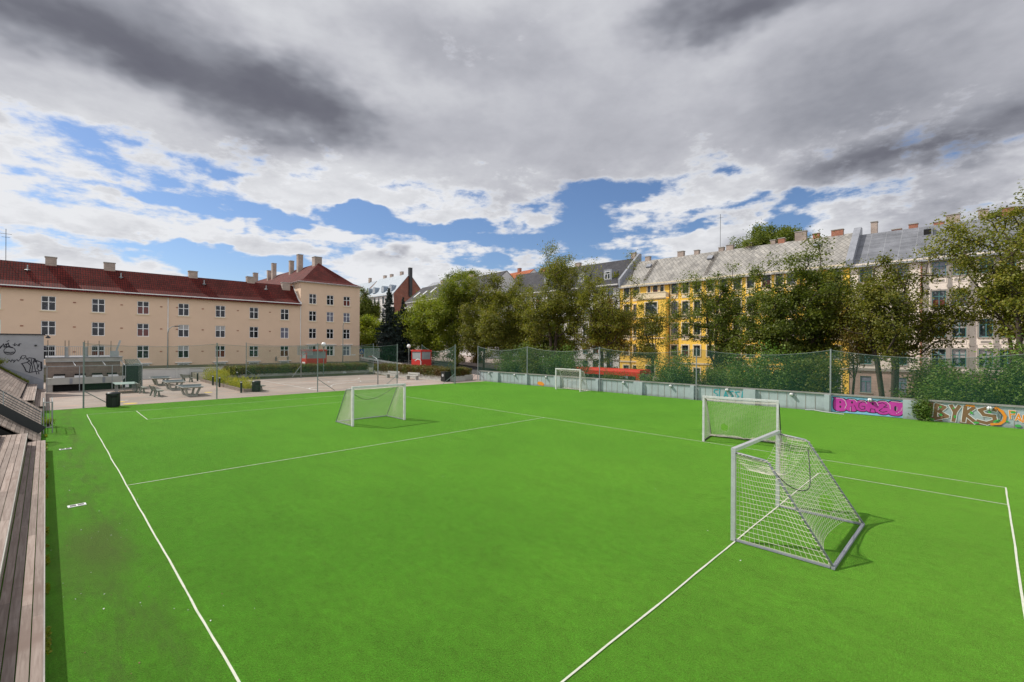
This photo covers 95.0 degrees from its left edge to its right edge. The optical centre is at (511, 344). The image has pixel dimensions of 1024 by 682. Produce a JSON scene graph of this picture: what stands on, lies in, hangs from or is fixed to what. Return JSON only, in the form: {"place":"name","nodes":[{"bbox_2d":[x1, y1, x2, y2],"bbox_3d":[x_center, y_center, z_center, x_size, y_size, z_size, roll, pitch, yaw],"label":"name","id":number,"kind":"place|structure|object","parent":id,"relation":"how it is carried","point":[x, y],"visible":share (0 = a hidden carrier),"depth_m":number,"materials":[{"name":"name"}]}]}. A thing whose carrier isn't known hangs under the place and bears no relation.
{"place":"outdoors","nodes":[
{"label":"outdoors","id":0,"kind":"place"},
{"bbox_2d":[123,359,142,388],"bbox_3d":[-36.888,2.739,45.554,1.320,2.773,2.661,0,0,-45],"label":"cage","id":1,"kind":"object","parent":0,"point":[131,373],"visible":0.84,"depth_m":44.98,"materials":[{"name":"green"}]},
{"bbox_2d":[0,360,502,520],"bbox_3d":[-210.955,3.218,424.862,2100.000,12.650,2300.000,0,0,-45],"label":"ground","id":2,"kind":"structure","parent":0,"point":[194,374],"depth_m":63.84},
{"bbox_2d":[0,233,363,367],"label":"apartment building","id":3,"kind":"structure","parent":2,"relation":"on","point":[315,303],"depth_m":66.80,"materials":[{"name":"beige paint"}]},
{"bbox_2d":[39,296,56,311],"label":"window","id":4,"kind":"structure","parent":3,"relation":"in","point":[48,303],"depth_m":56.95,"materials":[{"name":"glass"}]},
{"bbox_2d":[41,321,55,334],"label":"window","id":5,"kind":"structure","parent":3,"relation":"in","point":[47,327],"depth_m":56.95,"materials":[{"name":"white paint"}]},
{"bbox_2d":[90,299,105,313],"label":"window","id":6,"kind":"structure","parent":3,"relation":"in","point":[98,305],"depth_m":60.17,"materials":[{"name":"white paint"}]},
{"bbox_2d":[91,345,104,355],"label":"window","id":7,"kind":"structure","parent":3,"relation":"in","point":[93,349],"depth_m":60.08,"materials":[{"name":"glass"}]},
{"bbox_2d":[92,322,104,335],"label":"window","id":8,"kind":"structure","parent":3,"relation":"in","point":[98,328],"depth_m":60.17,"materials":[{"name":"white paint"}]},
{"bbox_2d":[136,301,148,314],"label":"window","id":9,"kind":"structure","parent":3,"relation":"in","point":[142,306],"depth_m":63.35,"materials":[{"name":"glass"}]},
{"bbox_2d":[137,323,148,336],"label":"window","id":10,"kind":"structure","parent":3,"relation":"in","point":[142,329],"depth_m":63.36,"materials":[{"name":"glass"}]},
{"bbox_2d":[137,345,148,357],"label":"window","id":11,"kind":"structure","parent":3,"relation":"in","point":[142,352],"depth_m":63.36,"materials":[{"name":"white paint"}]},
{"bbox_2d":[177,303,189,316],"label":"window","id":12,"kind":"structure","parent":3,"relation":"in","point":[183,309],"depth_m":66.55,"materials":[{"name":"glass"}]},
{"bbox_2d":[178,325,188,336],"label":"window","id":13,"kind":"structure","parent":3,"relation":"in","point":[183,331],"depth_m":66.57,"materials":[{"name":"white paint"}]},
{"bbox_2d":[178,346,188,357],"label":"window","id":14,"kind":"structure","parent":3,"relation":"in","point":[183,351],"depth_m":66.57,"materials":[{"name":"white paint"}]},
{"bbox_2d":[214,305,224,317],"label":"window","id":15,"kind":"structure","parent":3,"relation":"in","point":[220,310],"depth_m":69.78,"materials":[{"name":"white paint"}]},
{"bbox_2d":[215,326,224,337],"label":"window","id":16,"kind":"structure","parent":3,"relation":"in","point":[219,330],"depth_m":69.80,"materials":[{"name":"white paint"}]},
{"bbox_2d":[249,327,257,337],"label":"window","id":17,"kind":"structure","parent":3,"relation":"in","point":[253,331],"depth_m":72.95,"materials":[{"name":"white paint"}]},
{"bbox_2d":[248,307,259,319],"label":"window","id":18,"kind":"structure","parent":3,"relation":"in","point":[253,311],"depth_m":72.97,"materials":[{"name":"glass"}]},
{"bbox_2d":[301,349,326,363],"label":"red hut","id":19,"kind":"object","parent":2,"relation":"on","point":[308,358],"visible":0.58,"depth_m":65.96,"materials":[{"name":"paint"}]},
{"bbox_2d":[307,351,325,358],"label":"window","id":20,"kind":"structure","parent":19,"relation":"in","point":[314,353],"depth_m":66.02,"materials":[{"name":"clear glass"}]},
{"bbox_2d":[357,278,376,332],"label":"town house","id":21,"kind":"structure","parent":2,"relation":"on","point":[370,284],"depth_m":174.10,"materials":[{"name":"stone"}]},
{"bbox_2d":[359,314,382,356],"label":"street tree","id":22,"kind":"object","parent":2,"relation":"on","point":[368,326],"visible":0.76,"depth_m":94.80,"materials":[{"name":"green plant"}]},
{"bbox_2d":[368,288,406,361],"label":"spruce tree","id":23,"kind":"object","parent":2,"relation":"on","point":[387,339],"visible":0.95,"depth_m":84.68,"materials":[{"name":"green plant"}]},
{"bbox_2d":[367,267,420,332],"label":"town house","id":24,"kind":"structure","parent":2,"relation":"on","point":[405,286],"depth_m":154.90,"materials":[{"name":"red brick"}]},
{"bbox_2d":[391,297,417,361],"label":"spruce tree","id":25,"kind":"object","parent":2,"relation":"on","point":[404,340],"visible":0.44,"depth_m":87.89,"materials":[{"name":"green plant"}]},
{"bbox_2d":[393,290,447,361],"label":"street tree","id":26,"kind":"object","parent":2,"relation":"on","point":[419,330],"visible":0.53,"depth_m":86.27,"materials":[{"name":"green plant"}]},
{"bbox_2d":[411,350,431,365],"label":"red hut","id":27,"kind":"object","parent":2,"relation":"on","point":[424,356],"visible":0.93,"depth_m":68.74,"materials":[{"name":"paint"}]},
{"bbox_2d":[423,267,481,366],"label":"street tree","id":28,"kind":"object","parent":2,"relation":"on","point":[445,317],"visible":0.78,"depth_m":81.92,"materials":[{"name":"green plant"}]},
{"bbox_2d":[405,271,515,357],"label":"town house","id":29,"kind":"structure","parent":2,"relation":"on","point":[506,274],"depth_m":113.39,"materials":[{"name":"tile"}]},
{"bbox_2d":[444,266,480,282],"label":"background tree","id":30,"kind":"object","parent":2,"relation":"on","point":[450,273],"visible":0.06,"depth_m":138.29,"materials":[{"name":"green plant"}]},
{"bbox_2d":[460,325,494,362],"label":"street tree","id":31,"kind":"object","parent":2,"relation":"on","point":[476,358],"visible":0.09,"depth_m":91.34,"materials":[{"name":"green plant"}]},
{"bbox_2d":[490,342,530,372],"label":"shrub","id":32,"kind":"object","parent":2,"relation":"on","point":[513,367],"visible":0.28,"depth_m":56.96,"materials":[{"name":"green plant"}]},
{"bbox_2d":[510,268,535,278],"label":"town house","id":33,"kind":"structure","parent":2,"relation":"on","point":[519,270],"depth_m":144.74,"materials":[{"name":"orange brick"}]},
{"bbox_2d":[517,342,558,374],"bbox_3d":[3.093,3.090,54.718,5.638,7.394,6.470,0,0,10],"label":"shrub","id":34,"kind":"object","parent":2,"relation":"on","point":[533,361],"visible":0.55,"depth_m":54.31,"materials":[{"name":"green plant"}]},
{"bbox_2d":[537,344,595,376],"bbox_3d":[5.909,3.190,52.905,6.773,7.241,6.886,0,0,30],"label":"shrub","id":35,"kind":"object","parent":2,"relation":"on","point":[564,359],"visible":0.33,"depth_m":52.29,"materials":[{"name":"green plant"}]},
{"bbox_2d":[505,252,641,367],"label":"apartment building","id":36,"kind":"structure","parent":2,"relation":"on","point":[620,267],"depth_m":92.39,"materials":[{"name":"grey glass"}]},
{"bbox_2d":[554,357,597,377],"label":"shrub","id":37,"kind":"object","parent":2,"relation":"on","point":[582,367],"visible":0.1,"depth_m":50.89,"materials":[{"name":"green plant"}]},
{"bbox_2d":[596,368,631,379],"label":"shrub","id":38,"kind":"object","parent":2,"relation":"on","point":[605,376],"visible":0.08,"depth_m":48.92,"materials":[{"name":"green plant"}]},
{"bbox_2d":[639,345,702,384],"bbox_3d":[14.770,3.397,43.531,6.472,6.939,6.764,0,0,1],"label":"shrub","id":39,"kind":"object","parent":2,"relation":"on","point":[677,375],"visible":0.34,"depth_m":42.49,"materials":[{"name":"green plant"}]},
{"bbox_2d":[688,362,734,385],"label":"shrub","id":40,"kind":"object","parent":2,"relation":"on","point":[704,379],"visible":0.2,"depth_m":40.79,"materials":[{"name":"green plant"}]},
{"bbox_2d":[619,214,852,393],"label":"apartment building","id":41,"kind":"structure","parent":2,"relation":"on","point":[660,282],"depth_m":76.83,"materials":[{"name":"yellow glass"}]},
{"bbox_2d":[705,349,776,387],"bbox_3d":[18.919,3.564,38.637,6.623,6.648,6.733,0,0,-14],"label":"shrub","id":42,"kind":"object","parent":2,"relation":"on","point":[738,373],"visible":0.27,"depth_m":38.43,"materials":[{"name":"green plant"}]},
{"bbox_2d":[479,370,1023,428],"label":"retaining wall","id":43,"kind":"structure","parent":2,"relation":"on","point":[1003,415],"depth_m":32.50,"materials":[{"name":"blue paint"}]},
{"bbox_2d":[471,346,1022,411],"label":"net fence","id":44,"kind":"object","parent":43,"relation":"on","point":[831,350],"visible":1,"depth_m":37.71,"materials":[{"name":"metal"}]},
{"bbox_2d":[727,219,810,248],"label":"background tree","id":45,"kind":"object","parent":2,"relation":"on","point":[764,236],"visible":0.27,"depth_m":76.86,"materials":[{"name":"green plant"}]},
{"bbox_2d":[736,338,827,390],"bbox_3d":[20.881,3.133,36.873,6.920,7.548,6.621,0,0,-21],"label":"shrub","id":46,"kind":"object","parent":2,"relation":"on","point":[777,380],"visible":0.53,"depth_m":35.83,"materials":[{"name":"green plant"}]},
{"bbox_2d":[783,346,854,393],"bbox_3d":[22.643,3.502,35.560,5.509,6.807,6.322,0,0,34],"label":"shrub","id":47,"kind":"object","parent":2,"relation":"on","point":[821,383],"visible":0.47,"depth_m":34.48,"materials":[{"name":"green plant"}]},
{"bbox_2d":[878,352,972,400],"bbox_3d":[29.817,3.720,32.494,5.431,6.455,6.233,0,0,-11],"label":"shrub","id":48,"kind":"object","parent":2,"relation":"on","point":[921,372],"visible":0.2,"depth_m":32.65,"materials":[{"name":"green plant"}]},
{"bbox_2d":[845,206,1023,399],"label":"apartment building","id":49,"kind":"structure","parent":2,"relation":"on","point":[900,242],"depth_m":56.94,"materials":[{"name":"paint"}]},
{"bbox_2d":[858,266,873,282],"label":"window","id":50,"kind":"structure","parent":49,"relation":"in","point":[861,269],"depth_m":60.66,"materials":[{"name":"clear glass"}]},
{"bbox_2d":[859,376,872,393],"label":"window","id":51,"kind":"structure","parent":49,"relation":"in","point":[865,381],"depth_m":60.55,"materials":[{"name":"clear glass"}]},
{"bbox_2d":[930,289,946,308],"bbox_3d":[50.584,-5.452,55.574,0.240,2.380,1.570,0,0,-45],"label":"window","id":52,"kind":"structure","parent":49,"relation":"in","point":[939,294],"depth_m":55.67,"materials":[{"name":"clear glass"}]},
{"bbox_2d":[930,347,946,366],"bbox_3d":[50.541,1.448,55.574,0.240,2.380,1.570,0,0,-45],"label":"window","id":53,"kind":"structure","parent":49,"relation":"in","point":[940,351],"depth_m":55.59,"materials":[{"name":"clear glass"}]},
{"bbox_2d":[930,259,947,277],"bbox_3d":[50.606,-9.051,55.574,0.240,2.080,1.570,0,0,-45],"label":"window","id":54,"kind":"structure","parent":49,"relation":"in","point":[940,265],"depth_m":55.56,"materials":[{"name":"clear glass"}]},
{"bbox_2d":[950,347,967,367],"bbox_3d":[51.779,1.456,54.329,0.240,2.380,1.520,0,0,-45],"label":"window","id":55,"kind":"structure","parent":49,"relation":"in","point":[959,354],"depth_m":54.32,"materials":[{"name":"clear glass"}]},
{"bbox_2d":[951,319,967,337],"bbox_3d":[51.800,-1.969,54.329,0.240,2.430,1.520,0,0,-45],"label":"window","id":56,"kind":"structure","parent":49,"relation":"in","point":[960,329],"depth_m":54.32,"materials":[{"name":"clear glass"}]},
{"bbox_2d":[977,347,993,367],"bbox_3d":[53.316,1.465,52.783,0.240,2.380,1.440,0,0,-45],"label":"window","id":57,"kind":"structure","parent":49,"relation":"in","point":[980,351],"depth_m":52.92,"materials":[{"name":"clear glass"}]},
{"bbox_2d":[977,317,994,337],"bbox_3d":[53.337,-1.960,52.783,0.240,2.430,1.440,0,0,-45],"label":"window","id":58,"kind":"structure","parent":49,"relation":"in","point":[981,333],"depth_m":52.93,"materials":[{"name":"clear glass"}]},
{"bbox_2d":[998,347,1016,368],"bbox_3d":[54.494,1.472,51.599,0.240,2.380,1.560,0,0,-45],"label":"window","id":59,"kind":"structure","parent":49,"relation":"in","point":[1003,349],"depth_m":51.87,"materials":[{"name":"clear glass"}]},
{"bbox_2d":[889,355,1004,403],"bbox_3d":[27.853,3.795,29.713,6.642,6.291,6.533,0,0,-36],"label":"shrub","id":60,"kind":"object","parent":2,"relation":"on","point":[946,392],"visible":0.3,"depth_m":29.22,"materials":[{"name":"green plant"}]},
{"bbox_2d":[953,341,1023,405],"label":"shrub","id":61,"kind":"object","parent":2,"relation":"on","point":[1013,393],"visible":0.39,"depth_m":28.10,"materials":[{"name":"green plant"}]},
{"bbox_2d":[986,327,1023,400],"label":"shrub","id":62,"kind":"object","parent":2,"relation":"on","point":[1017,357],"visible":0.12,"depth_m":29.24,"materials":[{"name":"green plant"}]},
{"bbox_2d":[26,374,489,410],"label":"plaza","id":63,"kind":"structure","parent":0,"point":[62,400],"depth_m":42.80,"materials":[{"name":"concrete"}]},
{"bbox_2d":[0,369,41,449],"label":"timber stairs","id":64,"kind":"structure","parent":63,"relation":"on","point":[13,385],"depth_m":24.95,"materials":[{"name":"wood"}]},
{"bbox_2d":[0,390,45,432],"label":"ramp railing","id":65,"kind":"object","parent":64,"relation":"on","point":[18,418],"visible":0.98,"depth_m":20.09,"materials":[{"name":"black metal"}]},
{"bbox_2d":[0,333,44,388],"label":"graffiti wall","id":66,"kind":"structure","parent":63,"relation":"on","point":[23,354],"depth_m":38.88,"materials":[{"name":"grey stone"}]},
{"bbox_2d":[21,384,44,412],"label":"timber terrace","id":67,"kind":"structure","parent":63,"relation":"on","point":[33,391],"depth_m":32.23,"materials":[{"name":"wood"}]},
{"bbox_2d":[45,340,122,377],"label":"service building","id":68,"kind":"structure","parent":63,"relation":"on","point":[70,369],"depth_m":42.82,"materials":[{"name":"concrete"}]},
{"bbox_2d":[45,361,124,392],"bbox_3d":[-38.435,2.803,42.394,5.300,2.625,1.551,0,0,-45],"label":"steel canopy","id":69,"kind":"object","parent":63,"relation":"on","point":[87,365],"visible":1,"depth_m":42.23,"materials":[{"name":"metal"}]},
{"bbox_2d":[47,374,124,391],"bbox_3d":[-38.516,3.435,42.613,5.400,1.360,0.780,0,0,-45],"label":"concrete counter","id":70,"kind":"object","parent":63,"relation":"on","point":[64,383],"visible":0.8,"depth_m":42.23,"materials":[{"name":"white concrete"}]},
{"bbox_2d":[112,382,135,391],"bbox_3d":[-34.120,3.752,41.381,1.520,0.780,2.770,0,0,-45],"label":"flat table","id":71,"kind":"object","parent":63,"relation":"on","point":[126,384],"visible":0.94,"depth_m":40.89,"materials":[{"name":"concrete"}]},
{"bbox_2d":[149,376,170,385],"bbox_3d":[-36.302,3.679,48.398,1.600,0.900,2.800,0,0,-45],"label":"picnic table","id":72,"kind":"object","parent":63,"relation":"on","point":[155,381],"visible":0.9,"depth_m":48.12,"materials":[{"name":"wood"}]},
{"bbox_2d":[162,379,185,389],"bbox_3d":[-31.648,3.707,43.859,1.600,0.900,2.800,0,0,-45],"label":"picnic table","id":73,"kind":"object","parent":63,"relation":"on","point":[181,381],"visible":0.94,"depth_m":43.46,"materials":[{"name":"wood"}]},
{"bbox_2d":[139,367,222,378],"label":"concrete wall","id":74,"kind":"structure","parent":63,"relation":"on","point":[170,372],"depth_m":57.58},
{"bbox_2d":[176,384,204,395],"bbox_3d":[-26.818,3.736,39.073,1.600,0.900,2.800,0,0,-45],"label":"picnic table","id":75,"kind":"object","parent":63,"relation":"on","point":[193,386],"visible":1,"depth_m":38.70,"materials":[{"name":"wood"}]},
{"bbox_2d":[200,364,261,391],"bbox_3d":[-29.037,3.161,47.883,1.826,2.023,16.429,0,0,-45],"label":"flower bed","id":76,"kind":"object","parent":63,"relation":"on","point":[232,383],"visible":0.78,"depth_m":46.16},
{"bbox_2d":[215,362,369,377],"bbox_3d":[-28.148,3.301,61.833,19.094,1.954,3.258,0,0,-45],"label":"hedge planter","id":77,"kind":"object","parent":63,"relation":"on","point":[260,370],"visible":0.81,"depth_m":60.44,"materials":[{"name":"concrete"}]},
{"bbox_2d":[292,346,311,377],"bbox_3d":[-26.474,2.181,58.511,2.502,4.015,1.528,0,0,11],"label":"basketball hoop","id":78,"kind":"object","parent":63,"relation":"on","point":[303,351],"visible":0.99,"depth_m":58.38,"materials":[{"name":"metal"}]},
{"bbox_2d":[364,348,379,383],"bbox_3d":[-15.312,2.324,51.147,1.562,3.865,1.697,0,0,-12],"label":"basketball hoop","id":79,"kind":"object","parent":63,"relation":"on","point":[371,356],"visible":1,"depth_m":51.21,"materials":[{"name":"metal"}]},
{"bbox_2d":[374,362,464,381],"bbox_3d":[-12.936,3.429,61.987,3.102,1.883,18.153,0,0,-45],"label":"hedge planter","id":80,"kind":"object","parent":63,"relation":"on","point":[430,372],"visible":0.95,"depth_m":59.00,"materials":[{"name":"concrete"}]},
{"bbox_2d":[359,354,504,374],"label":"street","id":81,"kind":"structure","parent":0,"point":[473,370],"depth_m":84.06,"materials":[{"name":"asphalt"}]},
{"bbox_2d":[378,302,422,348],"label":"street tree","id":82,"kind":"object","parent":81,"relation":"on","point":[410,312],"visible":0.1,"depth_m":88.72,"materials":[{"name":"green plant"}]},
{"bbox_2d":[453,271,512,369],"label":"street tree","id":83,"kind":"object","parent":81,"relation":"on","point":[469,325],"visible":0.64,"depth_m":76.94,"materials":[{"name":"green plant"}]},
{"bbox_2d":[474,273,548,367],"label":"street tree","id":84,"kind":"object","parent":81,"relation":"on","point":[505,337],"visible":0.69,"depth_m":71.97,"materials":[{"name":"green plant"}]},
{"bbox_2d":[511,240,590,365],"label":"street tree","id":85,"kind":"object","parent":81,"relation":"on","point":[557,306],"visible":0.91,"depth_m":65.81,"materials":[{"name":"green plant"}]},
{"bbox_2d":[562,249,649,367],"bbox_3d":[12.135,-3.465,61.054,9.965,18.115,11.224,0,0,-45],"label":"street tree","id":86,"kind":"object","parent":81,"relation":"on","point":[607,323],"visible":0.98,"depth_m":60.60,"materials":[{"name":"green plant"}]},
{"bbox_2d":[580,367,650,380],"bbox_3d":[10.957,4.295,57.242,2.540,2.950,11.732,0,0,-45],"label":"city bus","id":87,"kind":"object","parent":81,"relation":"on","point":[620,370],"visible":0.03,"depth_m":54.10,"materials":[{"name":"red metal"}]},
{"bbox_2d":[625,297,675,378],"bbox_3d":[16.936,0.079,57.590,6.072,11.767,8.518,0,0,15],"label":"street tree","id":88,"kind":"object","parent":81,"relation":"on","point":[648,351],"visible":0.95,"depth_m":56.55,"materials":[{"name":"green plant"}]},
{"bbox_2d":[661,260,767,371],"bbox_3d":[22.810,-1.140,51.147,10.935,15.227,11.373,0,0,-45],"label":"street tree","id":89,"kind":"object","parent":81,"relation":"on","point":[723,330],"visible":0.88,"depth_m":50.02,"materials":[{"name":"green plant"}]},
{"bbox_2d":[726,229,866,377],"bbox_3d":[28.268,-2.036,45.672,14.029,17.910,11.465,0,0,-45],"label":"street tree","id":90,"kind":"object","parent":81,"relation":"on","point":[776,327],"visible":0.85,"depth_m":44.27,"materials":[{"name":"green plant"}]},
{"bbox_2d":[821,305,906,394],"bbox_3d":[30.719,1.701,41.278,5.566,10.936,6.740,0,0,-45],"label":"street tree","id":91,"kind":"object","parent":81,"relation":"on","point":[848,339],"visible":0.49,"depth_m":41.18,"materials":[{"name":"green plant"}]},
{"bbox_2d":[811,246,983,396],"bbox_3d":[31.168,-0.365,39.071,10.392,15.410,10.229,0,0,-23],"label":"street tree","id":92,"kind":"object","parent":81,"relation":"on","point":[881,297],"visible":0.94,"depth_m":37.43,"materials":[{"name":"green plant"}]},
{"bbox_2d":[913,179,1023,370],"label":"street tree","id":93,"kind":"object","parent":81,"relation":"on","point":[1007,284],"visible":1,"depth_m":33.56,"materials":[{"name":"green plant"}]},
{"bbox_2d":[0,381,1023,681],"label":"turf pitch","id":94,"kind":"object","parent":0,"point":[516,543],"visible":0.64,"depth_m":10.24,"materials":[{"name":"plastic"}]},
{"bbox_2d":[0,433,44,681],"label":"timber terrace","id":95,"kind":"structure","parent":94,"relation":"on","point":[13,447],"depth_m":8.40,"materials":[{"name":"wood"}]},
{"bbox_2d":[0,366,52,654],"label":"edge weeds","id":96,"kind":"object","parent":94,"relation":"on","point":[48,639],"visible":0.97,"depth_m":9.23,"materials":[{"name":"green plant"}]},
{"bbox_2d":[43,397,52,433],"bbox_3d":[-23.043,3.459,23.294,0.344,1.500,2.638,0,0,-45],"label":"steel barrier","id":97,"kind":"object","parent":94,"relation":"on","point":[51,402],"visible":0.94,"depth_m":22.40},
{"bbox_2d":[106,392,120,406],"bbox_3d":[-26.870,3.666,31.608,0.784,1.000,0.786,0,0,-45],"label":"trash bin","id":98,"kind":"object","parent":94,"relation":"on","point":[112,399],"visible":1,"depth_m":31.36,"materials":[{"name":"black plastic"}]},
{"bbox_2d":[83,342,455,407],"bbox_3d":[-17.736,2.062,41.775,30.283,4.360,1.579,0,0,-43],"label":"net fence","id":99,"kind":"object","parent":94,"relation":"on","point":[84,343],"visible":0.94,"depth_m":36.59,"materials":[{"name":"grey"}]},
{"bbox_2d":[335,383,405,425],"bbox_3d":[-7.959,3.245,26.500,3.234,2.088,2.042,0,0,-45],"label":"football goal","id":100,"kind":"object","parent":94,"relation":"on","point":[355,388],"visible":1,"depth_m":26.57,"materials":[{"name":"white metal"}]},
{"bbox_2d":[87,393,1023,681],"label":"pitch lines","id":101,"kind":"object","parent":94,"relation":"on","point":[607,643],"visible":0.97,"depth_m":9.27,"materials":[{"name":"paint"}]},
{"bbox_2d":[555,368,588,391],"bbox_3d":[5.896,3.335,45.266,1.243,2.078,3.703,0,0,-41],"label":"football goal","id":102,"kind":"object","parent":94,"relation":"on","point":[579,385],"visible":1,"depth_m":45.48,"materials":[{"name":"white metal"}]},
{"bbox_2d":[702,396,787,445],"bbox_3d":[10.353,3.365,21.219,3.732,2.073,1.669,0,0,35],"label":"football goal","id":103,"kind":"object","parent":94,"relation":"on","point":[704,409],"visible":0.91,"depth_m":21.32,"materials":[{"name":"white metal"}]},
{"bbox_2d":[731,429,864,569],"bbox_3d":[6.765,3.314,10.976,3.341,2.131,1.957,0,0,-45],"label":"football goal","id":104,"kind":"object","parent":94,"relation":"on","point":[777,483],"visible":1,"depth_m":10.47,"materials":[{"name":"metal"}]},
{"bbox_2d":[908,395,935,421],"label":"shrub","id":105,"kind":"object","parent":94,"relation":"on","point":[922,408],"visible":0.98,"depth_m":27.80,"materials":[{"name":"green plant"}]},
{"bbox_2d":[0,0,1023,288],"label":"sky","id":106,"kind":"structure","parent":0,"point":[216,139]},
{"bbox_2d":[359,348,702,382],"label":"pavement","id":107,"kind":"structure","parent":0,"point":[488,363],"depth_m":92.10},
{"bbox_2d":[360,286,383,322],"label":"street tree","id":108,"kind":"object","parent":107,"relation":"on","point":[367,307],"visible":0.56,"depth_m":118.89,"materials":[{"name":"green plant"}]},
{"bbox_2d":[536,317,590,364],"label":"street tree","id":109,"kind":"object","parent":107,"relation":"on","point":[547,343],"visible":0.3,"depth_m":76.08,"materials":[{"name":"green plant"}]},
{"bbox_2d":[585,294,638,358],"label":"street tree","id":110,"kind":"object","parent":107,"relation":"on","point":[620,339],"visible":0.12,"depth_m":70.96,"materials":[{"name":"green plant"}]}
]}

